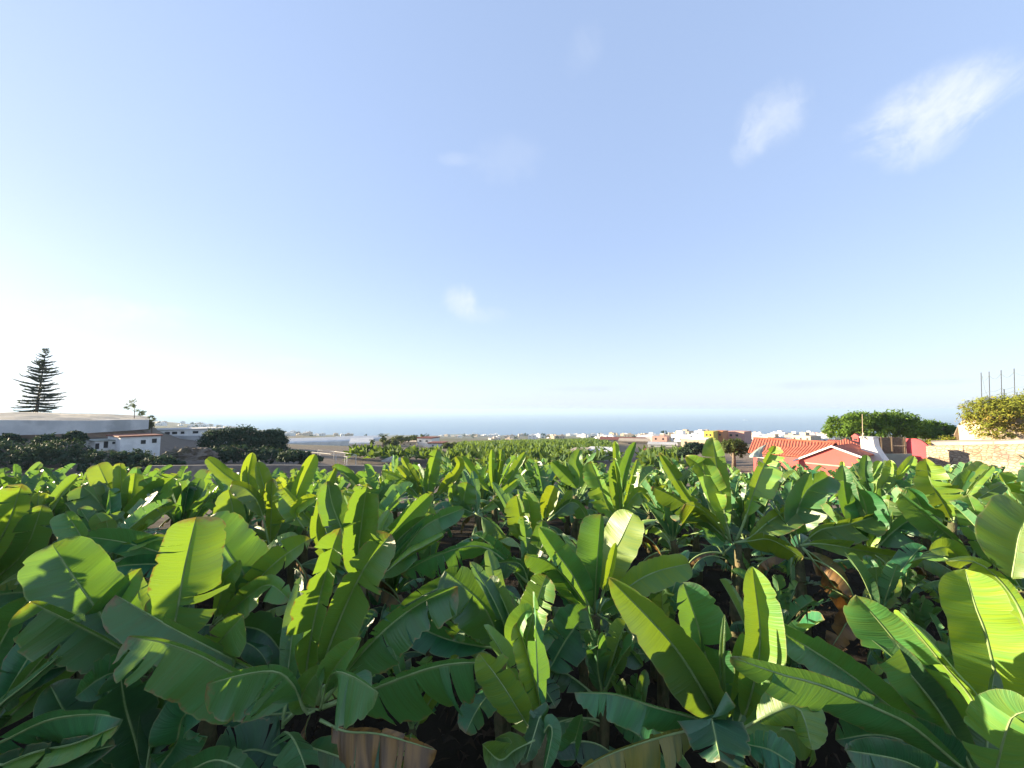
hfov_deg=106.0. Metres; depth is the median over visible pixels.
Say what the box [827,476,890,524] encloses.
banana plant
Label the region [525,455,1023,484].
banana rows
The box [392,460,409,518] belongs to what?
banana plant
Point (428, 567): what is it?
banana plant
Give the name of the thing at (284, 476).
banana plant
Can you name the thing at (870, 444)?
chimney stack
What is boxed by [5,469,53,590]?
banana plant
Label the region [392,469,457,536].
banana plant
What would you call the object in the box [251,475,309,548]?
banana plant
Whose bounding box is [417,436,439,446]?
villa
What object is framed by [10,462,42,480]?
banana plant
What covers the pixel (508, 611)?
banana plant
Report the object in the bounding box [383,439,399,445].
garden tree
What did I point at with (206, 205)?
sky
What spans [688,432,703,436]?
town house
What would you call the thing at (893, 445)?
wooden fence
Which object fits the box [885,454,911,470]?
garden wall
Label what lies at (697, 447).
round tree
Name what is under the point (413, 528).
banana plant
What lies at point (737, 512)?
banana plant
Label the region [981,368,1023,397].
net fence
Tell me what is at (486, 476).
banana plant
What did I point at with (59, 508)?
banana plant
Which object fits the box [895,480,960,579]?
banana plant
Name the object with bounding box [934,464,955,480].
banana plant
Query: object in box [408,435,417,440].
garden tree
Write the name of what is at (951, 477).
banana plant
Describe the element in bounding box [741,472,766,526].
banana plant
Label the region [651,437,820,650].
banana plant
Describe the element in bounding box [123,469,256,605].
banana plant
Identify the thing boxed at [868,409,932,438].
broad tree
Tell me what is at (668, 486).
banana plant
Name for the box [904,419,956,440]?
broad tree
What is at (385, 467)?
banana plant
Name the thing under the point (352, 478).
banana plant
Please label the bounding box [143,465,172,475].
banana plant
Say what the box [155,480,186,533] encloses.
banana plant
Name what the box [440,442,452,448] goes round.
garden tree
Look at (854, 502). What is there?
banana plant
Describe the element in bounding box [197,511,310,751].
banana plant
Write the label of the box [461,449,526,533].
banana plant
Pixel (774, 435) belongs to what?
town house
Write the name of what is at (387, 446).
garden wall
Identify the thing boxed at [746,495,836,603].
banana plant
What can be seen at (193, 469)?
field wall
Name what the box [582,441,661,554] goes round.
banana plant
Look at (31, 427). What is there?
retaining wall
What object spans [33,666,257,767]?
banana plant
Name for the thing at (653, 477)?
banana plant
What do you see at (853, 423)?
broad tree
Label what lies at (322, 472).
banana plant
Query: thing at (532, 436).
town house
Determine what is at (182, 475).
banana plant
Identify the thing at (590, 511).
banana plant
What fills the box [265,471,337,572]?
banana plant
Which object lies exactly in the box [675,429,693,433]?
town house
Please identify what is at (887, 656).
banana plant
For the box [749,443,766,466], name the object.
tarpaulin
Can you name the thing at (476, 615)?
banana plant
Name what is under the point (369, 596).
banana plant
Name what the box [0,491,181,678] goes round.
banana plant
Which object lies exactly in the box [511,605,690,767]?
banana plant
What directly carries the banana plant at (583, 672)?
on the terrain
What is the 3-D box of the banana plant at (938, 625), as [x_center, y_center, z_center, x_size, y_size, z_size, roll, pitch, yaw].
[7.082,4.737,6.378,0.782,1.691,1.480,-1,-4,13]
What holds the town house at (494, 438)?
on the terrain
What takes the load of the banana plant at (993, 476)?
on the terrain
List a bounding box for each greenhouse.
[287,437,350,445]
[336,435,381,440]
[349,438,374,445]
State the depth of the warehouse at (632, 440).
172.02 m
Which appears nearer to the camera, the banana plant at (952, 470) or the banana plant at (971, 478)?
the banana plant at (971, 478)
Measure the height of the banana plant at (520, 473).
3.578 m
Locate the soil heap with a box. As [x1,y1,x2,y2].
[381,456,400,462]
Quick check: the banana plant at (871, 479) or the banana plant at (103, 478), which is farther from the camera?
the banana plant at (871, 479)
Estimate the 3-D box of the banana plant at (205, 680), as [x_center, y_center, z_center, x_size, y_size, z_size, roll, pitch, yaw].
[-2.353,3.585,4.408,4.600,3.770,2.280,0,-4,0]
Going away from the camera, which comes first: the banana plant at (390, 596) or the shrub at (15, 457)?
the banana plant at (390, 596)
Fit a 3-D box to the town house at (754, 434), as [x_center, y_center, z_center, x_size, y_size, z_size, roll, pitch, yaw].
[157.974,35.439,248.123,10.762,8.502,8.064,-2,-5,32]
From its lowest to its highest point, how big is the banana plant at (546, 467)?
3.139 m
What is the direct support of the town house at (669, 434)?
on the terrain
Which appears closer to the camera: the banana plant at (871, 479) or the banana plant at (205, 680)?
the banana plant at (205, 680)
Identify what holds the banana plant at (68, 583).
on the terrain
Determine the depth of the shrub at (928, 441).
38.96 m
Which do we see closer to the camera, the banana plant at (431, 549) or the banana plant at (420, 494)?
the banana plant at (431, 549)
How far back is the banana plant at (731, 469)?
20.93 m
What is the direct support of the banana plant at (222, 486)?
on the terrain
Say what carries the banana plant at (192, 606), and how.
on the terrain
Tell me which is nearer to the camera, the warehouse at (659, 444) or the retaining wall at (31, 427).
the retaining wall at (31, 427)
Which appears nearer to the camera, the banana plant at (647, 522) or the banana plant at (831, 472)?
the banana plant at (647, 522)
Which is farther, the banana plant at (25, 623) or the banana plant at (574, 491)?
the banana plant at (574, 491)
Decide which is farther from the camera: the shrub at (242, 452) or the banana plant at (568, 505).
the shrub at (242, 452)
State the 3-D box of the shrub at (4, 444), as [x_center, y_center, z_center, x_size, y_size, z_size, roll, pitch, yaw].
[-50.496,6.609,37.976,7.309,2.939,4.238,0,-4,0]
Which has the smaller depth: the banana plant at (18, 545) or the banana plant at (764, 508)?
the banana plant at (18, 545)
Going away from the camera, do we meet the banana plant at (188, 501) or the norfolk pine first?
the banana plant at (188, 501)
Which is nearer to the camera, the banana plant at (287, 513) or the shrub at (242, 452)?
the banana plant at (287, 513)
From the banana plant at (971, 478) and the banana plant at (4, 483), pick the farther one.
the banana plant at (4, 483)
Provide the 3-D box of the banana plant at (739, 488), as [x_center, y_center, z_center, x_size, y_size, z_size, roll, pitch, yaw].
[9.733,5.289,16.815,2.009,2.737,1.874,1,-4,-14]
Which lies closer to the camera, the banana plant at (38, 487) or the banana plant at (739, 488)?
the banana plant at (38, 487)
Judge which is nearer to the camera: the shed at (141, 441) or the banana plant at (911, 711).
the banana plant at (911, 711)
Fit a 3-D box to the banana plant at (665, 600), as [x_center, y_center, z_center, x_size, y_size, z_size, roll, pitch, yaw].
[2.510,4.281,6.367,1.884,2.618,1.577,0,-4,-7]
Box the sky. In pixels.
[0,0,1023,411]
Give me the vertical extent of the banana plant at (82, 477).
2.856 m
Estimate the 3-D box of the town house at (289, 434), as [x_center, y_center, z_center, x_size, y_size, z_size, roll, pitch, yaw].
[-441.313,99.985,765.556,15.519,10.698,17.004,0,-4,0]
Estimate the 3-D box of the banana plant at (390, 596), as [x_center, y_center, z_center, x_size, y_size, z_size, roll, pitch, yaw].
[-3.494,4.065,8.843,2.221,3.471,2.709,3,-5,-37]
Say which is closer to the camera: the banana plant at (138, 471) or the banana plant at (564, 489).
the banana plant at (138, 471)
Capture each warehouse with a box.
[599,437,645,441]
[618,438,650,443]
[647,441,677,446]
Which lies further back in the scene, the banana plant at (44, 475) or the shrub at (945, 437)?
the shrub at (945, 437)
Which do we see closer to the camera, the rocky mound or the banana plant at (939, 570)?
the banana plant at (939, 570)
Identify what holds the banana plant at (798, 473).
on the terrain
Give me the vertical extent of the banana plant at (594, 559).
3.526 m
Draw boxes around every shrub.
[0,433,28,447]
[0,438,34,464]
[0,439,75,469]
[25,432,65,451]
[25,437,97,464]
[59,449,137,473]
[61,429,89,445]
[105,448,159,468]
[131,454,186,472]
[925,438,941,445]
[938,435,957,439]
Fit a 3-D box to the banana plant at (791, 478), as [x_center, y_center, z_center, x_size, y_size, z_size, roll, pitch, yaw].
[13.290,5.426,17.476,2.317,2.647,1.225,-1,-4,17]
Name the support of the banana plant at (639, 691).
on the terrain
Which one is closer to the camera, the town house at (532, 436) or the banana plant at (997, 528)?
the banana plant at (997, 528)
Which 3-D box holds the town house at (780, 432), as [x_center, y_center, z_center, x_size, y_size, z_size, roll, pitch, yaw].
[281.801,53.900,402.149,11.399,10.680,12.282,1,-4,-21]
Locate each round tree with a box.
[676,441,703,457]
[720,438,749,467]
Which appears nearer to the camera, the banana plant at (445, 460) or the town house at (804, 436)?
the banana plant at (445, 460)
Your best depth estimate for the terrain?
9.79 m
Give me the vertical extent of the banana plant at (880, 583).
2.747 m
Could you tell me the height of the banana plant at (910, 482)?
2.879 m
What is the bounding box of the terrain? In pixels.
[0,421,992,767]
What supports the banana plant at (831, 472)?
on the terrain
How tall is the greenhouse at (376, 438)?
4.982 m
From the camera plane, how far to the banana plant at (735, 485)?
12.60 m
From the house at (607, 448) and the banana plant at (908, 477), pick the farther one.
the house at (607, 448)
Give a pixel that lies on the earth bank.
(39, 416)
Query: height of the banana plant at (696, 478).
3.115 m
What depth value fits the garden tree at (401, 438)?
139.39 m
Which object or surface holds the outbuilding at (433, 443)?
on the terrain
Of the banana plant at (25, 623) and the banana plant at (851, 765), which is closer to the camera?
the banana plant at (851, 765)
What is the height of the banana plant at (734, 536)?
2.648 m
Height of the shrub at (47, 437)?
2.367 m
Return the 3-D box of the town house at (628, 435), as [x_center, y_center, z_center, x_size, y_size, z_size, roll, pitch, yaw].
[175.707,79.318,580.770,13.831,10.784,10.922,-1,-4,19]
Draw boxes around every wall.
[0,419,148,435]
[150,465,390,474]
[174,435,226,442]
[350,444,422,446]
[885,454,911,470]
[906,438,928,462]
[926,444,1023,474]
[954,418,1023,439]
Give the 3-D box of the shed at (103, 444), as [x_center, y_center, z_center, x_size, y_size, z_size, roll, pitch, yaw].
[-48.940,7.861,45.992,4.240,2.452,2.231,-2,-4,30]
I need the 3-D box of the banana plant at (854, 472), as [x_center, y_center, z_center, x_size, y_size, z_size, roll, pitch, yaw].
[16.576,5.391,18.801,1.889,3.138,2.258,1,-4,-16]
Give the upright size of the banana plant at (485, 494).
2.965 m
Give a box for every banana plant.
[0,467,19,487]
[0,474,88,633]
[0,484,53,607]
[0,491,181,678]
[0,568,142,767]
[1,476,84,544]
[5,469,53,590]
[6,516,245,748]
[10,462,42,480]
[17,475,54,492]
[21,615,36,629]
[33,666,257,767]
[35,467,76,492]
[40,484,57,491]
[42,467,126,531]
[44,644,58,658]
[48,463,76,478]
[65,462,177,529]
[74,472,87,485]
[77,488,176,577]
[101,528,506,767]
[121,466,167,534]
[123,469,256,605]
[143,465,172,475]
[146,469,165,514]
[153,468,191,507]
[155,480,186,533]
[159,465,189,525]
[162,468,235,515]
[183,550,196,607]
[185,480,218,516]
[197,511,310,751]
[197,588,286,661]
[203,473,259,524]
[205,452,317,610]
[220,486,277,543]
[251,467,279,528]
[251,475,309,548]
[264,483,337,604]
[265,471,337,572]
[278,470,313,482]
[290,468,297,477]
[301,609,384,739]
[307,479,348,548]
[310,468,463,653]
[312,467,326,481]
[312,469,346,515]
[316,481,412,608]
[325,484,417,608]
[332,464,404,502]
[335,469,365,488]
[340,473,394,521]
[356,469,389,530]
[372,464,404,492]
[373,574,424,636]
[380,639,458,766]
[381,449,464,511]
[383,550,561,761]
[385,455,405,514]
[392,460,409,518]
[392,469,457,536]
[397,464,451,513]
[401,516,548,626]
[403,610,468,661]
[404,463,442,513]
[407,498,486,584]
[434,457,467,503]
[434,462,460,529]
[436,569,460,628]
[439,463,466,501]
[448,471,519,563]
[458,562,559,767]
[460,469,505,533]
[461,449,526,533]
[470,465,492,511]
[471,649,497,690]
[472,489,558,566]
[474,592,610,767]
[475,464,488,516]
[477,468,500,507]
[488,454,525,536]
[492,482,540,620]
[498,468,565,542]
[499,475,555,536]
[509,461,587,622]
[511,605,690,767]
[520,462,545,489]
[522,462,545,511]
[524,465,560,518]
[524,509,692,742]
[527,458,550,468]
[545,593,637,691]
[549,484,595,528]
[550,449,599,545]
[554,460,588,534]
[574,566,827,767]
[581,476,610,526]
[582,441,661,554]
[584,670,660,767]
[586,462,605,506]
[588,470,630,510]
[592,590,611,620]
[600,550,689,708]
[602,473,657,571]
[603,473,660,529]
[618,596,656,681]
[627,476,688,554]
[629,471,656,534]
[641,466,665,528]
[641,479,731,570]
[646,469,690,535]
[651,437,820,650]
[652,455,693,538]
[660,472,749,584]
[671,458,689,485]
[685,468,694,494]
[687,470,700,489]
[687,470,750,572]
[690,484,739,555]
[701,487,788,596]
[713,682,758,767]
[720,578,824,767]
[727,464,747,478]
[729,469,740,480]
[729,474,742,493]
[729,553,768,602]
[729,567,830,632]
[730,556,1023,767]
[738,480,832,575]
[739,481,776,522]
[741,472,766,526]
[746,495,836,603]
[750,471,896,649]
[752,470,794,488]
[771,477,784,504]
[772,465,795,473]
[778,480,831,540]
[779,466,791,498]
[780,465,795,479]
[781,461,821,479]
[784,658,802,728]
[785,477,834,505]
[796,464,838,507]
[803,543,935,678]
[806,470,841,553]
[807,487,950,612]
[821,465,941,648]
[822,461,858,480]
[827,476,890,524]
[836,468,878,477]
[837,455,917,547]
[846,757,874,767]
[860,653,890,732]
[862,565,928,609]
[869,648,883,661]
[870,638,956,689]
[881,471,912,539]
[887,472,914,497]
[893,458,1007,570]
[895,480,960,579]
[896,484,921,551]
[896,493,995,569]
[900,593,942,629]
[901,485,977,579]
[909,466,956,485]
[922,492,1023,598]
[929,613,957,690]
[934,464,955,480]
[935,462,967,542]
[947,461,972,473]
[947,473,999,570]
[957,469,1023,552]
[989,465,999,481]
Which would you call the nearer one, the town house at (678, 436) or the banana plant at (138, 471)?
the banana plant at (138, 471)
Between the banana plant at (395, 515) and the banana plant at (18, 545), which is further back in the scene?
the banana plant at (395, 515)
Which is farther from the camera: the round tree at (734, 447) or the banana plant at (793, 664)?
the round tree at (734, 447)
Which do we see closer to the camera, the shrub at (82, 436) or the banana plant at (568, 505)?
the banana plant at (568, 505)
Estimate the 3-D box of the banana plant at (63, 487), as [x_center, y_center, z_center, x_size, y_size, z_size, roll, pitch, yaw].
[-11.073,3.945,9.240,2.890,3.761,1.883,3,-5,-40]
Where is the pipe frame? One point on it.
(333, 454)
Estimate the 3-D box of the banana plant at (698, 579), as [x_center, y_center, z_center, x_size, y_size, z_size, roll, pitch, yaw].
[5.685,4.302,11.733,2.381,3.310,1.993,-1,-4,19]
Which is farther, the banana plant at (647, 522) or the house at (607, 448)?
the house at (607, 448)
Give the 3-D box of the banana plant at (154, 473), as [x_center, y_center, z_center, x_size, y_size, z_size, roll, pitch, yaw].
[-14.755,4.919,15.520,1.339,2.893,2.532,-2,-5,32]
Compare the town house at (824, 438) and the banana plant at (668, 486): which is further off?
the town house at (824, 438)
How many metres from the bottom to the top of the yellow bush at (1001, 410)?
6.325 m
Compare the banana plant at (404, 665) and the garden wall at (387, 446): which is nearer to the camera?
the banana plant at (404, 665)
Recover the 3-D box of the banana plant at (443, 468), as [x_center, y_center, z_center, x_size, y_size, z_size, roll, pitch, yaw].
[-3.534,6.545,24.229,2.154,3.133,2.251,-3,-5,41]
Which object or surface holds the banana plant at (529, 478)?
on the terrain
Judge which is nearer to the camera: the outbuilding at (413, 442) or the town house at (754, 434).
the outbuilding at (413, 442)
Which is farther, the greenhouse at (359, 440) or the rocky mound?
the greenhouse at (359, 440)
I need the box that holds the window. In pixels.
[756,457,763,466]
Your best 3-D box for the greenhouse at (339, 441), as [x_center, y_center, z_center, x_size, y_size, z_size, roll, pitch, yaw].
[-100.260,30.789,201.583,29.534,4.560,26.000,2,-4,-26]
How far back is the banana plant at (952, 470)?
20.80 m
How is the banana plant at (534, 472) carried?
on the terrain
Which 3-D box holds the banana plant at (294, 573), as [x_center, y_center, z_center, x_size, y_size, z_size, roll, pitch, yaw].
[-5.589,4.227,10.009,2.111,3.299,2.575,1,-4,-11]
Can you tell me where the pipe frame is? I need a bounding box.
[305,450,355,463]
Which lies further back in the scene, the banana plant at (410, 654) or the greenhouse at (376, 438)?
the greenhouse at (376, 438)
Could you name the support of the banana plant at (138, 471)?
on the terrain
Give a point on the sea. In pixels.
(377, 423)
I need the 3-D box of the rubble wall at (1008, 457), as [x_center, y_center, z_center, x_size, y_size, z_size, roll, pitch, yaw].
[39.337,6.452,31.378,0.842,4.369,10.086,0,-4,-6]
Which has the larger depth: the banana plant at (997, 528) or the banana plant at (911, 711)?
the banana plant at (997, 528)
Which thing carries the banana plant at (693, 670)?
on the terrain
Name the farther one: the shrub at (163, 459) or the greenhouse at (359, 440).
the greenhouse at (359, 440)
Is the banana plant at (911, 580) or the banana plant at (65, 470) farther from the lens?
the banana plant at (65, 470)
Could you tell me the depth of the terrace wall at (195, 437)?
72.97 m
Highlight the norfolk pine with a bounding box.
[11,348,67,412]
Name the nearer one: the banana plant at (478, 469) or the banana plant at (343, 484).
the banana plant at (343, 484)
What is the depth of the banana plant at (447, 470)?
18.52 m
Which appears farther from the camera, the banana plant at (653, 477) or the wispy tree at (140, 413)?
the wispy tree at (140, 413)
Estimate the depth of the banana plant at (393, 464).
20.30 m
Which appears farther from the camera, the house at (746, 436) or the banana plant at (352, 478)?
the house at (746, 436)
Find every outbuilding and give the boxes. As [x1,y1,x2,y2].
[400,440,416,444]
[427,441,447,446]
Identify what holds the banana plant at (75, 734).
on the terrain
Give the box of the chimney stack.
[859,436,888,464]
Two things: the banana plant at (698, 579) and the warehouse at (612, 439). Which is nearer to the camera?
the banana plant at (698, 579)
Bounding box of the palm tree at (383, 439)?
[379,434,388,446]
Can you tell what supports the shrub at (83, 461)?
on the terrain
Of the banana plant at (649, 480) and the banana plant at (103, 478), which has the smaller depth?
the banana plant at (103, 478)
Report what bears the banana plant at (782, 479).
on the terrain
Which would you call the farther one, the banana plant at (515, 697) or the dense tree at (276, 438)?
the dense tree at (276, 438)
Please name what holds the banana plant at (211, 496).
on the terrain
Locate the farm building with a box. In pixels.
[156,427,223,435]
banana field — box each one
[343,442,475,459]
[436,438,623,472]
[635,444,692,470]
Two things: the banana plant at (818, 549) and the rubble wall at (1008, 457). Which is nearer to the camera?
the banana plant at (818, 549)
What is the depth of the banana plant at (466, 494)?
10.87 m
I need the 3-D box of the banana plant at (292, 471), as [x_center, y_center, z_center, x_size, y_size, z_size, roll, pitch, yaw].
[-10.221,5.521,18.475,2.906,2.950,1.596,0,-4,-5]
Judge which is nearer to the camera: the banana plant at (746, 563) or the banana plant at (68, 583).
the banana plant at (68, 583)
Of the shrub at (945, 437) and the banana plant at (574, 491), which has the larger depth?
the shrub at (945, 437)
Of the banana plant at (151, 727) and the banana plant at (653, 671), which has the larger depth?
the banana plant at (653, 671)
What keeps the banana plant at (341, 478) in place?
on the terrain
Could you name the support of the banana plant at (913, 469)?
on the terrain
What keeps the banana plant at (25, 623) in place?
on the terrain
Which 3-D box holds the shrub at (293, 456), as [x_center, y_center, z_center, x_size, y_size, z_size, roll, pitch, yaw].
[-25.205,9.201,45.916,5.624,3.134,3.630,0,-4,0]
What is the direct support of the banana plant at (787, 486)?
on the terrain
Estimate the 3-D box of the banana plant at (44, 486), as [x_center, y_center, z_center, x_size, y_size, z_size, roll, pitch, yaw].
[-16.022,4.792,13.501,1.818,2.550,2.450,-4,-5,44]
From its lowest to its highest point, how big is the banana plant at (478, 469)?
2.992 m
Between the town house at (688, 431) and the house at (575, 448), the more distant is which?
the town house at (688, 431)
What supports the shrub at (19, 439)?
on the terrain
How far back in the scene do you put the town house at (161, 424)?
755.62 m
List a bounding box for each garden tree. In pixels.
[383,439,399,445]
[391,435,410,444]
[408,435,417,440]
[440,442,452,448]
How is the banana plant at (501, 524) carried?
on the terrain
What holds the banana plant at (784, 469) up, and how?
on the terrain
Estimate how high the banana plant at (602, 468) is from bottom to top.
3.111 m
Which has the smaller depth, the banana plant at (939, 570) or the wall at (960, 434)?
the banana plant at (939, 570)
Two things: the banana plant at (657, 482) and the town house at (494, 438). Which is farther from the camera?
the town house at (494, 438)
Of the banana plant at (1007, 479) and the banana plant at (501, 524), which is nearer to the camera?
the banana plant at (1007, 479)
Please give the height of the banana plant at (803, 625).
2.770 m
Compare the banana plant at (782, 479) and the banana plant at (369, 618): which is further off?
the banana plant at (782, 479)
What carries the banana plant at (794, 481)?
on the terrain
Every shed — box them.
[84,438,115,450]
[106,433,162,455]
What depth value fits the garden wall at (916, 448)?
37.02 m
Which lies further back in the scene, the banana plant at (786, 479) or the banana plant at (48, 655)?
the banana plant at (786, 479)
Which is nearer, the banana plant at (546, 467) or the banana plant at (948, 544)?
the banana plant at (948, 544)
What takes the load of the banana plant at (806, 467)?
on the terrain
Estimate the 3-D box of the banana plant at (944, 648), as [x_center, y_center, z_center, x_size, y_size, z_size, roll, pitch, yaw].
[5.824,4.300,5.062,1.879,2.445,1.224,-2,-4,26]
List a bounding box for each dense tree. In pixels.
[196,425,242,455]
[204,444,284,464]
[226,424,269,450]
[254,427,293,459]
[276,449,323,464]
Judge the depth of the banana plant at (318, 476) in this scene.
15.10 m
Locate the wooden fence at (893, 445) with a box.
[878,437,905,453]
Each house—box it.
[155,422,166,425]
[285,432,295,435]
[488,437,500,439]
[528,434,536,439]
[571,447,590,456]
[588,446,612,460]
[624,433,633,436]
[636,434,652,441]
[652,434,668,441]
[665,432,673,439]
[671,430,690,441]
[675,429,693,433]
[680,437,707,446]
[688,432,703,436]
[703,430,717,439]
[715,430,727,441]
[728,430,751,443]
[748,434,873,477]
[752,432,767,440]
[768,434,785,438]
[773,430,791,434]
[784,433,794,436]
[791,432,820,440]
[821,435,834,440]
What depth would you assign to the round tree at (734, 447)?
49.38 m
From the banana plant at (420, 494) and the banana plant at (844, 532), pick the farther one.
the banana plant at (420, 494)
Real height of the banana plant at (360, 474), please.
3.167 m
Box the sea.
[46,411,1014,435]
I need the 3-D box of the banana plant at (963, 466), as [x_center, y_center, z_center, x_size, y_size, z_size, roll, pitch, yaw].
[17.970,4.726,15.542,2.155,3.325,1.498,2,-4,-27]
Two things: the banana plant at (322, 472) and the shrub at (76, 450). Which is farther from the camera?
the shrub at (76, 450)
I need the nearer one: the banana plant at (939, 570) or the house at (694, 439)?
the banana plant at (939, 570)
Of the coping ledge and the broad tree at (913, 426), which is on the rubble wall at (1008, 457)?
the coping ledge
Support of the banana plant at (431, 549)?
on the terrain
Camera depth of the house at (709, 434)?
150.44 m
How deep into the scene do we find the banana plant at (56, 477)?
10.52 m
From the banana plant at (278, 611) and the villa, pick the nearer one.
the banana plant at (278, 611)
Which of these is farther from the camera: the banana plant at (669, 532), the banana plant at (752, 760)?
the banana plant at (669, 532)
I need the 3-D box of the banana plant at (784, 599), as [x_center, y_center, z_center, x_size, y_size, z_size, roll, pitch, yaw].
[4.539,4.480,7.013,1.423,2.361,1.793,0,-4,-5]
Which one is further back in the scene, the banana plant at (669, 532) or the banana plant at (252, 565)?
the banana plant at (669, 532)
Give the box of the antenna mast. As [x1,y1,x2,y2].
[861,414,864,438]
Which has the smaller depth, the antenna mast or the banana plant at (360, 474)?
the banana plant at (360, 474)
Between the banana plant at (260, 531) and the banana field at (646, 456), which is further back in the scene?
the banana field at (646, 456)
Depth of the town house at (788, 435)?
380.08 m
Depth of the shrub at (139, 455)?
37.50 m
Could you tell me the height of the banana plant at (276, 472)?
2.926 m
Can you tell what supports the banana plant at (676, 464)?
on the terrain
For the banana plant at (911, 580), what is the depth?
8.52 m
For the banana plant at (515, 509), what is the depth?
8.31 m
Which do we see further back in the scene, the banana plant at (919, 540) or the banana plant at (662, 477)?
the banana plant at (662, 477)
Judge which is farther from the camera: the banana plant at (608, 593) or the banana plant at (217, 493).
the banana plant at (217, 493)
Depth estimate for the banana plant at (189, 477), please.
19.43 m
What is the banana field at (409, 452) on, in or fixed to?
on the terrain
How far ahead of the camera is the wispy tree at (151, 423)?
58.33 m
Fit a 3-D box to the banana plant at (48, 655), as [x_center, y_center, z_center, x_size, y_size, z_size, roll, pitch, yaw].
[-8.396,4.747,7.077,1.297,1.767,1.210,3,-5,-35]
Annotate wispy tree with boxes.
[123,398,146,417]
[145,415,156,432]
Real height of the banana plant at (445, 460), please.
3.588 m
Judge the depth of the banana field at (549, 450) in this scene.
65.72 m
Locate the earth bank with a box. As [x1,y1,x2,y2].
[0,412,149,419]
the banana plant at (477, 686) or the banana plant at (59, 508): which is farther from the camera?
the banana plant at (59, 508)
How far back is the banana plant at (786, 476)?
18.94 m
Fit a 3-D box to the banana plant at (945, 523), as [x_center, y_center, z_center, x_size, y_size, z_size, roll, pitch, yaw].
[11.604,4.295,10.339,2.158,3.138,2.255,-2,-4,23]
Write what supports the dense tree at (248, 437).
on the terrain
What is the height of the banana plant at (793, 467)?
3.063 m
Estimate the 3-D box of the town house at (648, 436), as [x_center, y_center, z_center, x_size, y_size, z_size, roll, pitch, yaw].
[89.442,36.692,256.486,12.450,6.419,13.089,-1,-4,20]
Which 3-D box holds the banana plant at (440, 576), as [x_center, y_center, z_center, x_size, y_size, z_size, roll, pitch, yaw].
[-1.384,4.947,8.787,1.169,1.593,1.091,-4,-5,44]
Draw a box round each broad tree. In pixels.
[821,410,895,439]
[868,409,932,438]
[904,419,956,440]
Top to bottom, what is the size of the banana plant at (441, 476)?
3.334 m
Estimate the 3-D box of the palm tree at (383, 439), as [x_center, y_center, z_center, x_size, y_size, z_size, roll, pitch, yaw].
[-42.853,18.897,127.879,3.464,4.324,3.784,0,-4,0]
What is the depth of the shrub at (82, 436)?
43.70 m
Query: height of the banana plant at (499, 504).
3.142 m
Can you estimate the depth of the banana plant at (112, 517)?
8.71 m
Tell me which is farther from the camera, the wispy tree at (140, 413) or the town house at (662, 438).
the town house at (662, 438)
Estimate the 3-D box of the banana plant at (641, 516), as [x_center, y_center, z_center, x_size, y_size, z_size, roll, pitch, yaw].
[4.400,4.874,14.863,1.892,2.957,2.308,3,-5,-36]
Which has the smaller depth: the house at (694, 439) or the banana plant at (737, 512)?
the banana plant at (737, 512)
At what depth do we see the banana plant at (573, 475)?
12.38 m
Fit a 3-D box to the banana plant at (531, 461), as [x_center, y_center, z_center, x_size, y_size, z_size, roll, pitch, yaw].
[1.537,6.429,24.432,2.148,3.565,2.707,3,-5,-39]
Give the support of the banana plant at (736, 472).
on the terrain
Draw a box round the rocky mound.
[162,446,219,460]
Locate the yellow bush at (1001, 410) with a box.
[955,388,1023,439]
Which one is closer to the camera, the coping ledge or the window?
the coping ledge
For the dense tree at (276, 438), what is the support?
on the terrain
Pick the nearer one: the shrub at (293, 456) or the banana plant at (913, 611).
the banana plant at (913, 611)
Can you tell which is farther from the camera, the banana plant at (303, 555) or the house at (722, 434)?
the house at (722, 434)
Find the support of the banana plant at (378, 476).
on the terrain
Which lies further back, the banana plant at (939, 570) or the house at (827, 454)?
the house at (827, 454)
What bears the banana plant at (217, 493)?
on the terrain
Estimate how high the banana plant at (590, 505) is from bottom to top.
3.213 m
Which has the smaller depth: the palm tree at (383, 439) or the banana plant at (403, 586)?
the banana plant at (403, 586)
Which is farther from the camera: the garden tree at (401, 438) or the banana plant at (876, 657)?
the garden tree at (401, 438)
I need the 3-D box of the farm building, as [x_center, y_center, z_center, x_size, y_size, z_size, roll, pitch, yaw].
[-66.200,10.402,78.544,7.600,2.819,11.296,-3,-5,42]
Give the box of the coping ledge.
[931,439,1023,445]
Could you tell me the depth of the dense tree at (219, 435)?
54.03 m
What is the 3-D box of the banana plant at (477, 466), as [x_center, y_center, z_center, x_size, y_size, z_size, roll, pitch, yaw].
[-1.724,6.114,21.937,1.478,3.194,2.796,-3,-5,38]
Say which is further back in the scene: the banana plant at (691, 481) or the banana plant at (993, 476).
the banana plant at (691, 481)

